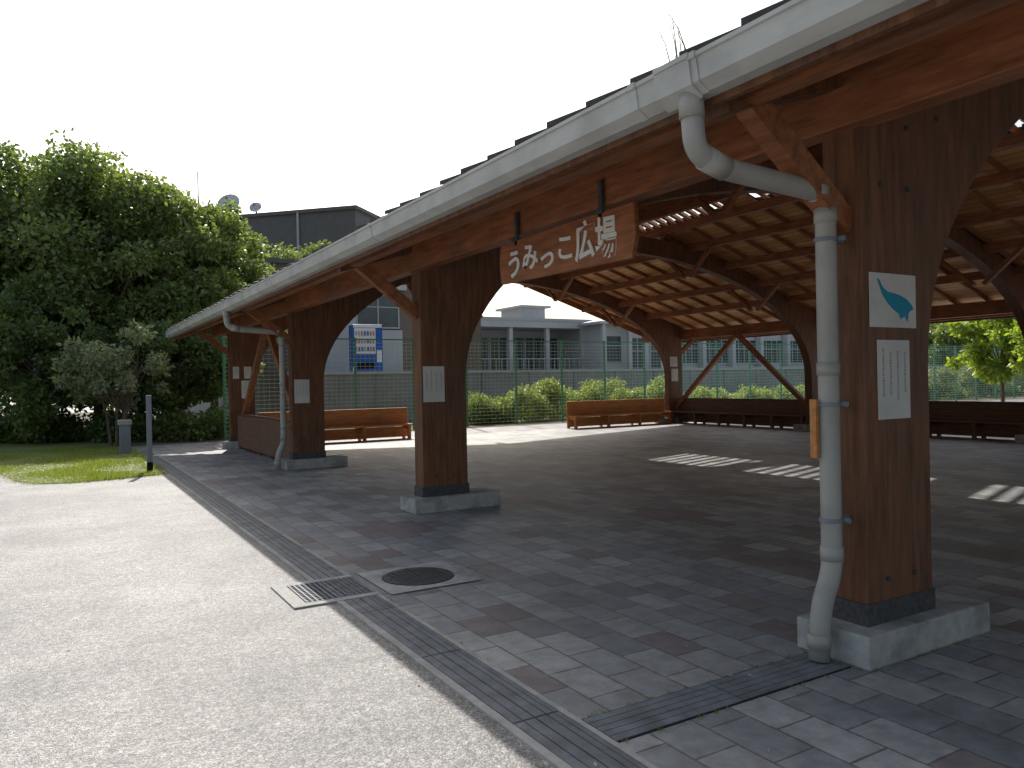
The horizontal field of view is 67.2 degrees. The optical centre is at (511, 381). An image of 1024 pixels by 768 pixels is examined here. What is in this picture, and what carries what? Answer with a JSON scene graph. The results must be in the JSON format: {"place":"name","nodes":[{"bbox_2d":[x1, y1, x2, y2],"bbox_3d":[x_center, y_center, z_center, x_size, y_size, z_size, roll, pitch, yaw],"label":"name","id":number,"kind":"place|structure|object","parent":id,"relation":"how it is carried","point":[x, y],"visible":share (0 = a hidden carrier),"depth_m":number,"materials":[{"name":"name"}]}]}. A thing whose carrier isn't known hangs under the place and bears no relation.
{"place":"outdoors","nodes":[
{"label":"outdoors","id":0,"kind":"place"},
{"bbox_2d":[0,440,168,484],"bbox_3d":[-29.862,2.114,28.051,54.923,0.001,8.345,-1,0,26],"label":"grass lawn","id":1,"kind":"structure","parent":0,"point":[10,447],"depth_m":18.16,"materials":[{"name":"green plant"}]},
{"bbox_2d":[0,277,118,443],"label":"evergreen tree","id":2,"kind":"object","parent":1,"relation":"on","point":[31,390],"visible":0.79,"depth_m":21.74,"materials":[{"name":"green plant"}]},
{"bbox_2d":[47,318,174,445],"bbox_3d":[-10.573,0.056,20.738,2.418,3.507,3.022,-1,0,25],"label":"young tree","id":3,"kind":"object","parent":1,"relation":"on","point":[84,355],"visible":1,"depth_m":20.33,"materials":[{"name":"green plant"}]},
{"bbox_2d":[0,400,228,443],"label":"undergrowth","id":4,"kind":"object","parent":1,"relation":"on","point":[180,425],"visible":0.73,"depth_m":22.49,"materials":[{"name":"green plant"}]},
{"bbox_2d":[117,420,131,452],"bbox_3d":[-9.339,1.329,18.600,0.300,0.800,0.260,-1,0,-31],"label":"electrical pedestal","id":5,"kind":"object","parent":1,"relation":"on","point":[124,436],"visible":0.97,"depth_m":18.51,"materials":[{"name":"metal"}]},
{"bbox_2d":[146,395,152,470],"bbox_3d":[-6.734,0.969,14.309,0.100,1.420,0.056,-1,0,-31],"label":"marker post","id":6,"kind":"object","parent":1,"relation":"on","point":[149,432],"visible":0.98,"depth_m":14.29,"materials":[{"name":"grey metal"}]},
{"bbox_2d":[247,262,412,377],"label":"walls","id":7,"kind":"structure","parent":0,"point":[406,325],"depth_m":38.62,"materials":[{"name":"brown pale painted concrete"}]},
{"bbox_2d":[246,256,298,263],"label":"parapet","id":8,"kind":"structure","parent":7,"relation":"on","point":[279,260],"depth_m":35.39,"materials":[{"name":"grey concrete"}]},
{"bbox_2d":[242,234,330,258],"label":"roof garden shrubs","id":9,"kind":"object","parent":7,"relation":"on","point":[285,254],"visible":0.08,"depth_m":38.83,"materials":[{"name":"green plant"}]},
{"bbox_2d":[237,209,374,256],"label":"walls","id":10,"kind":"structure","parent":7,"relation":"on","point":[316,227],"depth_m":48.39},
{"bbox_2d":[189,172,207,199],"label":"roof antenna","id":11,"kind":"object","parent":10,"relation":"on","point":[198,189],"visible":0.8,"depth_m":45.98,"materials":[{"name":"grey metal"}]},
{"bbox_2d":[217,194,239,208],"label":"satellite dish","id":12,"kind":"object","parent":10,"relation":"attached to","point":[228,197],"visible":0.47,"depth_m":50.04,"materials":[{"name":"grey metal"}]},
{"bbox_2d":[249,202,260,212],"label":"satellite dish","id":13,"kind":"object","parent":10,"relation":"attached to","point":[254,206],"visible":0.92,"depth_m":49.95,"materials":[{"name":"grey metal"}]},
{"bbox_2d":[296,213,299,253],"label":"roof pipe","id":14,"kind":"object","parent":10,"relation":"attached to","point":[297,220],"visible":0.65,"depth_m":48.32,"materials":[{"name":"grey metal"}]},
{"bbox_2d":[239,205,379,217],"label":"parapet","id":15,"kind":"structure","parent":10,"relation":"on","point":[338,208],"depth_m":48.37,"materials":[{"name":"grey concrete"}]},
{"bbox_2d":[325,285,406,371],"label":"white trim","id":16,"kind":"structure","parent":7,"relation":"attached to","point":[389,348],"depth_m":37.91,"materials":[{"name":"white paint"}]},
{"bbox_2d":[356,295,399,328],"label":"window frames","id":17,"kind":"structure","parent":7,"relation":"attached to","point":[378,307],"depth_m":38.03,"materials":[{"name":"grey metal"}]},
{"bbox_2d":[358,296,397,326],"bbox_3d":[-8.473,-3.588,36.873,6.400,2.000,0.050,-1,0,-31],"label":"window glass","id":18,"kind":"object","parent":17,"relation":"in","point":[388,317],"visible":0.18,"depth_m":38.05,"materials":[{"name":"glass"}]},
{"bbox_2d":[349,324,382,371],"bbox_3d":[-6.048,-1.309,31.935,1.250,2.050,0.830,-1,0,-23],"label":"vending machine","id":19,"kind":"object","parent":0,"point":[361,331],"visible":0.84,"depth_m":31.61,"materials":[{"name":"white paint"}]},
{"bbox_2d":[467,315,482,369],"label":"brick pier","id":20,"kind":"structure","parent":0,"point":[474,352],"depth_m":33.05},
{"bbox_2d":[0,398,1023,767],"bbox_3d":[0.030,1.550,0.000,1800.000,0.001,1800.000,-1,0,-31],"label":"asphalt ground","id":21,"kind":"structure","parent":0,"point":[222,654],"depth_m":4.37,"materials":[{"name":"grey asphalt"}]},
{"bbox_2d":[271,575,380,609],"bbox_3d":[-1.405,1.594,5.777,0.630,0.066,0.680,-1,0,-31],"label":"catch basin grate","id":22,"kind":"object","parent":21,"relation":"in","point":[302,595],"visible":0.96,"depth_m":5.72,"materials":[{"name":"metal"}]},
{"bbox_2d":[136,451,657,767],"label":"drainage channel","id":23,"kind":"object","parent":21,"relation":"on","point":[555,735],"visible":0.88,"depth_m":4.15,"materials":[{"name":"concrete"}]},
{"bbox_2d":[0,472,796,765],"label":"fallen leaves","id":24,"kind":"object","parent":21,"relation":"on","point":[594,763],"visible":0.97,"depth_m":4.58,"materials":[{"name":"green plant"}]},
{"bbox_2d":[177,367,1017,423],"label":"wall","id":25,"kind":"structure","parent":21,"relation":"on","point":[339,400],"depth_m":33.28,"materials":[{"name":"concrete"}]},
{"bbox_2d":[490,358,586,369],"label":"handrail","id":26,"kind":"object","parent":25,"relation":"on","point":[544,362],"visible":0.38,"depth_m":46.47,"materials":[{"name":"grey metal"}]},
{"bbox_2d":[507,327,584,369],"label":"columns","id":27,"kind":"structure","parent":25,"relation":"on","point":[546,338],"depth_m":46.92,"materials":[{"name":"grey concrete"}]},
{"bbox_2d":[600,324,632,368],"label":"porch posts","id":28,"kind":"object","parent":25,"relation":"on","point":[628,339],"visible":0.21,"depth_m":47.20,"materials":[{"name":"grey concrete"}]},
{"bbox_2d":[287,365,966,374],"bbox_3d":[29.128,-1.010,51.205,87.600,0.098,0.400,-1,0,-31],"label":"coping","id":29,"kind":"object","parent":25,"relation":"on","point":[397,372],"visible":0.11,"depth_m":34.84,"materials":[{"name":"grey concrete"}]},
{"bbox_2d":[375,367,957,402],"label":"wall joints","id":30,"kind":"object","parent":25,"relation":"attached to","point":[573,382],"depth_m":34.17,"materials":[{"name":"grey concrete"}]},
{"bbox_2d":[928,321,992,365],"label":"broadleaf tree","id":31,"kind":"object","parent":21,"relation":"on","point":[939,335],"visible":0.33,"depth_m":58.13,"materials":[{"name":"green plant"}]},
{"bbox_2d":[944,317,1023,401],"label":"broadleaf tree","id":32,"kind":"object","parent":21,"relation":"on","point":[978,357],"visible":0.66,"depth_m":32.75,"materials":[{"name":"green leaf"},{"name":"bark"}]},
{"bbox_2d":[980,320,1005,354],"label":"broadleaf tree","id":33,"kind":"object","parent":21,"relation":"on","point":[998,351],"visible":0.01,"depth_m":60.56,"materials":[{"name":"green plant"}]},
{"bbox_2d":[984,318,1023,377],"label":"broadleaf tree","id":34,"kind":"object","parent":21,"relation":"on","point":[1018,348],"visible":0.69,"depth_m":30.55,"materials":[{"name":"green plant"}]},
{"bbox_2d":[0,0,1023,319],"label":"sky","id":35,"kind":"structure","parent":0,"point":[278,105],"materials":[{"name":"white"}]},
{"bbox_2d":[2,394,1023,445],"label":"soil bed","id":36,"kind":"object","parent":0,"point":[500,424],"visible":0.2,"depth_m":28.21,"materials":[{"name":"brown soil"}]},
{"bbox_2d":[0,127,137,414],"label":"evergreen tree","id":37,"kind":"object","parent":36,"relation":"on","point":[49,162],"visible":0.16,"depth_m":24.47,"materials":[{"name":"green plant"}]},
{"bbox_2d":[0,141,192,417],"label":"evergreen tree","id":38,"kind":"object","parent":36,"relation":"on","point":[135,191],"visible":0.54,"depth_m":23.94,"materials":[{"name":"green plant"}]},
{"bbox_2d":[90,222,198,418],"bbox_3d":[-14.502,-3.276,31.567,7.703,10.307,7.798,-1,0,-31],"label":"evergreen tree","id":39,"kind":"object","parent":36,"relation":"on","point":[112,408],"visible":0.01,"depth_m":30.54,"materials":[{"name":"green plant"}]},
{"bbox_2d":[58,182,262,407],"bbox_3d":[-12.264,-2.642,26.636,6.795,8.953,6.419,-1,0,29],"label":"evergreen tree","id":40,"kind":"object","parent":36,"relation":"on","point":[219,229],"visible":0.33,"depth_m":25.21,"materials":[{"name":"green plant"}]},
{"bbox_2d":[100,306,227,419],"bbox_3d":[-10.626,-0.277,24.042,4.375,4.161,3.835,-1,0,-31],"label":"evergreen tree","id":41,"kind":"object","parent":36,"relation":"on","point":[198,354],"visible":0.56,"depth_m":23.28,"materials":[{"name":"green plant"}]},
{"bbox_2d":[165,199,287,411],"bbox_3d":[-11.130,-2.379,28.541,5.632,8.385,5.429,-1,0,17],"label":"evergreen tree","id":42,"kind":"object","parent":36,"relation":"on","point":[231,283],"visible":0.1,"depth_m":27.59,"materials":[{"name":"green plant"}]},
{"bbox_2d":[468,383,558,423],"bbox_3d":[-0.238,0.797,29.197,4.117,1.475,1.973,-1,0,-31],"label":"azalea hedge","id":43,"kind":"object","parent":36,"relation":"on","point":[510,398],"visible":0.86,"depth_m":28.76,"materials":[{"name":"green plant"}]},
{"bbox_2d":[524,374,664,418],"bbox_3d":[3.860,0.590,32.419,7.702,1.731,1.992,-1,0,-31],"label":"azalea hedge","id":44,"kind":"object","parent":36,"relation":"on","point":[633,393],"visible":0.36,"depth_m":31.84,"materials":[{"name":"green plant"}]},
{"bbox_2d":[222,336,1023,439],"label":"fence","id":45,"kind":"object","parent":36,"relation":"on","point":[515,358],"visible":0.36,"depth_m":28.74,"materials":[{"name":"metal"}]},
{"bbox_2d":[683,383,804,398],"bbox_3d":[14.227,0.600,38.260,17.246,1.313,2.044,-1,0,-31],"label":"azalea hedge","id":46,"kind":"object","parent":36,"relation":"on","point":[703,391],"visible":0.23,"depth_m":36.06,"materials":[{"name":"green plant"}]},
{"bbox_2d":[928,365,1023,399],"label":"clipped hedge","id":47,"kind":"object","parent":36,"relation":"on","point":[1008,389],"visible":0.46,"depth_m":46.65,"materials":[{"name":"green plant"}]},
{"bbox_2d":[481,330,558,369],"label":"walls","id":48,"kind":"structure","parent":0,"point":[489,333],"depth_m":49.18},
{"bbox_2d":[481,336,559,369],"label":"window frames","id":49,"kind":"structure","parent":48,"relation":"attached to","point":[525,365],"depth_m":49.26,"materials":[{"name":"grey metal"}]},
{"bbox_2d":[481,338,556,369],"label":"window glass","id":50,"kind":"object","parent":49,"relation":"in","point":[494,351],"visible":0.39,"depth_m":49.11,"materials":[{"name":"grey glass"}]},
{"bbox_2d":[481,319,585,331],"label":"flat roof slab","id":51,"kind":"structure","parent":48,"relation":"on","point":[516,325],"depth_m":46.49,"materials":[{"name":"grey concrete"}]},
{"bbox_2d":[495,305,550,317],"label":"rooftop plant rooms","id":52,"kind":"object","parent":51,"relation":"on","point":[528,311],"visible":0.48,"depth_m":53.40,"materials":[{"name":"white concrete"}]},
{"bbox_2d":[481,316,591,321],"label":"roof edge","id":53,"kind":"object","parent":51,"relation":"attached to","point":[533,319],"visible":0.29,"depth_m":46.14,"materials":[{"name":"grey concrete"}]},
{"bbox_2d":[144,422,1023,767],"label":"paving","id":54,"kind":"structure","parent":0,"point":[676,556],"depth_m":6.39,"materials":[{"name":"grey stone"}]},
{"bbox_2d":[237,414,289,458],"bbox_3d":[-5.237,1.216,17.079,0.545,0.870,5.500,-1,0,-31],"label":"long wooden bench","id":55,"kind":"object","parent":54,"relation":"on","point":[261,435],"visible":0.66,"depth_m":17.09,"materials":[{"name":"brown wood"}]},
{"bbox_2d":[258,407,412,440],"bbox_3d":[-4.654,1.205,20.704,4.100,0.870,0.520,-1,0,-31],"label":"long wooden bench","id":56,"kind":"object","parent":54,"relation":"on","point":[360,422],"visible":0.62,"depth_m":21.18,"materials":[{"name":"brown wood"}]},
{"bbox_2d":[357,561,481,593],"bbox_3d":[-0.746,1.564,6.145,0.760,0.041,0.760,-1,0,-31],"label":"manhole cover","id":57,"kind":"object","parent":54,"relation":"on","point":[401,579],"visible":1,"depth_m":6.10,"materials":[{"name":"concrete"}]},
{"bbox_2d":[189,491,990,742],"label":"joint weeds","id":58,"kind":"object","parent":54,"relation":"on","point":[432,625],"visible":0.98,"depth_m":4.03,"materials":[{"name":"green plant"}]},
{"bbox_2d":[166,0,1023,670],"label":"wooden pavilion","id":59,"kind":"structure","parent":54,"relation":"on","point":[852,142],"depth_m":4.64,"materials":[{"name":"wood"}]},
{"bbox_2d":[233,367,238,378],"bbox_3d":[-6.930,-0.217,19.350,0.150,0.300,0.008,-1,0,-31],"label":"notice poster","id":60,"kind":"object","parent":59,"relation":"attached to","point":[235,372],"visible":1,"depth_m":19.35,"materials":[{"name":"paper"}]},
{"bbox_2d":[241,381,248,397],"bbox_3d":[-6.715,0.204,19.472,0.230,0.450,0.008,-1,0,-31],"label":"notice poster","id":61,"kind":"object","parent":59,"relation":"attached to","point":[244,386],"visible":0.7,"depth_m":19.45,"materials":[{"name":"paper"}]},
{"bbox_2d":[244,367,250,378],"bbox_3d":[-6.685,-0.222,19.495,0.180,0.300,0.008,-1,0,-31],"label":"notice poster","id":62,"kind":"object","parent":59,"relation":"attached to","point":[247,372],"visible":0.99,"depth_m":19.49,"materials":[{"name":"paper"}]},
{"bbox_2d":[294,379,309,402],"bbox_3d":[-3.910,0.185,14.346,0.280,0.440,0.008,-1,0,-31],"label":"notice poster","id":63,"kind":"object","parent":59,"relation":"attached to","point":[301,392],"visible":1,"depth_m":14.34,"materials":[{"name":"paper"}]},
{"bbox_2d":[423,366,444,401],"bbox_3d":[-0.943,0.033,9.306,0.280,0.430,0.008,-1,0,-31],"label":"notice poster","id":64,"kind":"object","parent":59,"relation":"attached to","point":[433,385],"visible":1,"depth_m":9.30,"materials":[{"name":"paper"}]},
{"bbox_2d":[500,179,639,284],"bbox_3d":[0.400,-1.228,6.485,0.070,0.660,2.000,-1,0,-31],"label":"pavilion name sign","id":65,"kind":"object","parent":59,"relation":"attached to","point":[601,236],"visible":1,"depth_m":6.26,"materials":[{"name":"brown wood"}]},
{"bbox_2d":[655,7,687,60],"bbox_3d":[0.772,-1.661,3.735,0.164,0.294,0.274,-1,0,6],"label":"gutter weed","id":66,"kind":"object","parent":59,"relation":"on","point":[675,42],"visible":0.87,"depth_m":3.72,"materials":[{"name":"grey plant"}]},
{"bbox_2d":[670,357,676,366],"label":"notice poster","id":67,"kind":"object","parent":59,"relation":"attached to","point":[673,361],"visible":1,"depth_m":26.80,"materials":[{"name":"paper"}]},
{"bbox_2d":[671,369,677,380],"bbox_3d":[5.665,-0.224,26.827,0.300,0.430,0.008,-1,0,-31],"label":"notice poster","id":68,"kind":"object","parent":59,"relation":"attached to","point":[674,374],"visible":1,"depth_m":26.82,"materials":[{"name":"paper"}]},
{"bbox_2d":[869,272,915,327],"bbox_3d":[2.131,-0.451,4.309,0.420,0.300,0.008,-1,0,-31],"label":"notice poster","id":69,"kind":"object","parent":59,"relation":"attached to","point":[892,300],"visible":1,"depth_m":4.30,"materials":[{"name":"paper"}]},
{"bbox_2d":[877,340,910,419],"bbox_3d":[2.136,-0.011,4.307,0.290,0.440,0.008,-1,0,-31],"label":"notice poster","id":70,"kind":"object","parent":59,"relation":"attached to","point":[893,369],"visible":1,"depth_m":4.30,"materials":[{"name":"paper"}]},
{"bbox_2d":[566,398,672,428],"bbox_3d":[3.617,1.046,25.616,4.100,0.870,0.520,-1,0,-31],"label":"long wooden bench","id":71,"kind":"object","parent":54,"relation":"on","point":[628,413],"visible":0.98,"depth_m":25.64,"materials":[{"name":"brown wood"}]},
{"bbox_2d":[581,652,850,742],"bbox_3d":[1.056,1.550,3.790,1.565,0.061,0.270,-1,0,-31],"label":"cross drain","id":72,"kind":"object","parent":54,"relation":"on","point":[635,720],"visible":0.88,"depth_m":3.71,"materials":[{"name":"metal"}]},
{"bbox_2d":[671,398,804,428],"bbox_3d":[7.072,0.979,24.365,0.545,0.870,5.500,-1,0,-31],"label":"long wooden bench","id":73,"kind":"object","parent":54,"relation":"on","point":[771,413],"visible":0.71,"depth_m":24.24,"materials":[{"name":"brown wood"}]},
{"bbox_2d":[929,401,1023,438],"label":"long wooden bench","id":74,"kind":"object","parent":54,"relation":"on","point":[975,419],"visible":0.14,"depth_m":18.05,"materials":[{"name":"brown wood"}]},
{"bbox_2d":[559,325,662,368],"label":"walls","id":75,"kind":"structure","parent":0,"point":[591,333],"depth_m":47.92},
{"bbox_2d":[578,318,611,325],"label":"hip roof","id":76,"kind":"structure","parent":75,"relation":"on","point":[596,321],"depth_m":46.93,"materials":[{"name":"grey metal"}]},
{"bbox_2d":[606,335,661,368],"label":"window frames","id":77,"kind":"structure","parent":75,"relation":"attached to","point":[637,350],"depth_m":48.22,"materials":[{"name":"grey metal"}]},
{"bbox_2d":[607,336,660,368],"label":"window glass","id":78,"kind":"object","parent":77,"relation":"in","point":[612,354],"visible":0.41,"depth_m":48.13,"materials":[{"name":"grey glass"}]},
{"bbox_2d":[683,334,803,367],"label":"walls","id":79,"kind":"structure","parent":0,"point":[778,337],"depth_m":62.96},
{"bbox_2d":[683,339,802,363],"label":"window frames","id":80,"kind":"structure","parent":79,"relation":"attached to","point":[691,348],"depth_m":62.28,"materials":[{"name":"grey metal"}]},
{"bbox_2d":[682,340,801,362],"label":"window glass","id":81,"kind":"object","parent":80,"relation":"in","point":[775,356],"visible":0.23,"depth_m":62.10,"materials":[{"name":"grey glass"}]},
{"bbox_2d":[698,335,790,367],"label":"pilasters","id":82,"kind":"object","parent":79,"relation":"attached to","point":[760,345],"visible":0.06,"depth_m":61.27,"materials":[{"name":"grey concrete"}]}
]}

